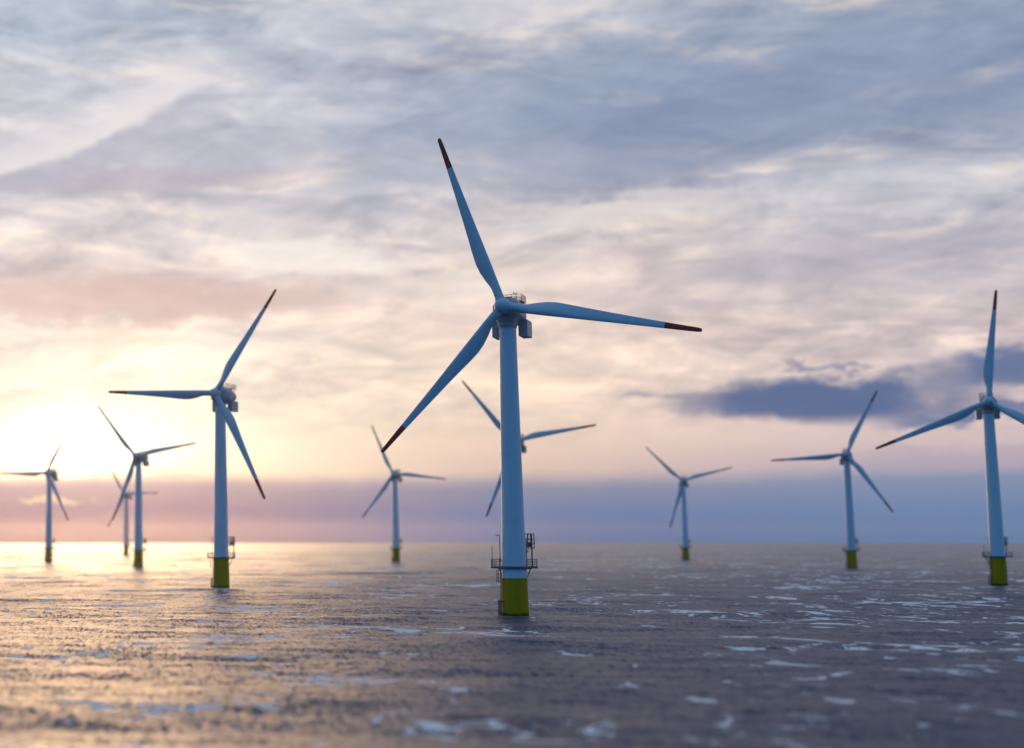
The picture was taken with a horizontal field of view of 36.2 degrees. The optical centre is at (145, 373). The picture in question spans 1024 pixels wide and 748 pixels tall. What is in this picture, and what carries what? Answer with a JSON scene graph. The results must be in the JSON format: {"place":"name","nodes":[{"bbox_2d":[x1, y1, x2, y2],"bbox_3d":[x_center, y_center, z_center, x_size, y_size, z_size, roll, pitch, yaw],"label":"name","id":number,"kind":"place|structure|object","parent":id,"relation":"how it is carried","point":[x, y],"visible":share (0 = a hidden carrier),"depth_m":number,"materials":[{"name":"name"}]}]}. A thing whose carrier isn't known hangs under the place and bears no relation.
{"place":"outdoors","nodes":[
{"label":"outdoors","id":0,"kind":"place"},
{"bbox_2d":[0,543,1023,747],"bbox_3d":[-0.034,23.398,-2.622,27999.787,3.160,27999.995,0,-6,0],"label":"sea","id":1,"kind":"structure","parent":0,"point":[602,645],"depth_m":328.89,"materials":[{"name":"liquid"}]},
{"bbox_2d":[0,425,71,560],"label":"wind turbine","id":2,"kind":"object","parent":1,"relation":"in","point":[49,474],"visible":0.98,"depth_m":1661.11,"materials":[{"name":"metal"}]},
{"bbox_2d":[107,463,155,554],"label":"wind turbine","id":3,"kind":"object","parent":1,"relation":"in","point":[126,540],"visible":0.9,"depth_m":2425.34,"materials":[{"name":"metal"}]},
{"bbox_2d":[97,405,196,566],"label":"wind turbine","id":4,"kind":"object","parent":1,"relation":"in","point":[138,459],"visible":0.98,"depth_m":1331.74,"materials":[{"name":"metal"}]},
{"bbox_2d":[108,289,275,587],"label":"wind turbine","id":5,"kind":"object","parent":1,"relation":"in","point":[221,396],"visible":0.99,"depth_m":759.92,"materials":[{"name":"white paint"}]},
{"bbox_2d":[362,426,445,560],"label":"wind turbine","id":6,"kind":"object","parent":1,"relation":"in","point":[395,476],"visible":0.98,"depth_m":1689.65,"materials":[{"name":"metal"}]},
{"bbox_2d":[462,380,595,552],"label":"wind turbine","id":7,"kind":"object","parent":1,"relation":"in","point":[496,421],"visible":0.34,"depth_m":1125.73,"materials":[{"name":"metal"}]},
{"bbox_2d":[381,138,701,615],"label":"wind turbine","id":8,"kind":"object","parent":1,"relation":"in","point":[506,317],"visible":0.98,"depth_m":478.43,"materials":[{"name":"white paint"}]},
{"bbox_2d":[646,447,731,558],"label":"wind turbine","id":9,"kind":"object","parent":1,"relation":"in","point":[686,541],"visible":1,"depth_m":1875.53,"materials":[{"name":"metal"}]},
{"bbox_2d":[771,390,892,566],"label":"wind turbine","id":10,"kind":"object","parent":1,"relation":"in","point":[846,461],"visible":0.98,"depth_m":1302.03,"materials":[{"name":"metal"}]},
{"bbox_2d":[875,290,1023,585],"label":"wind turbine","id":11,"kind":"object","parent":1,"relation":"in","point":[988,406],"visible":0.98,"depth_m":807.80,"materials":[{"name":"metal"}]},
{"bbox_2d":[0,0,1023,542],"label":"sky","id":12,"kind":"structure","parent":0,"point":[831,192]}
]}

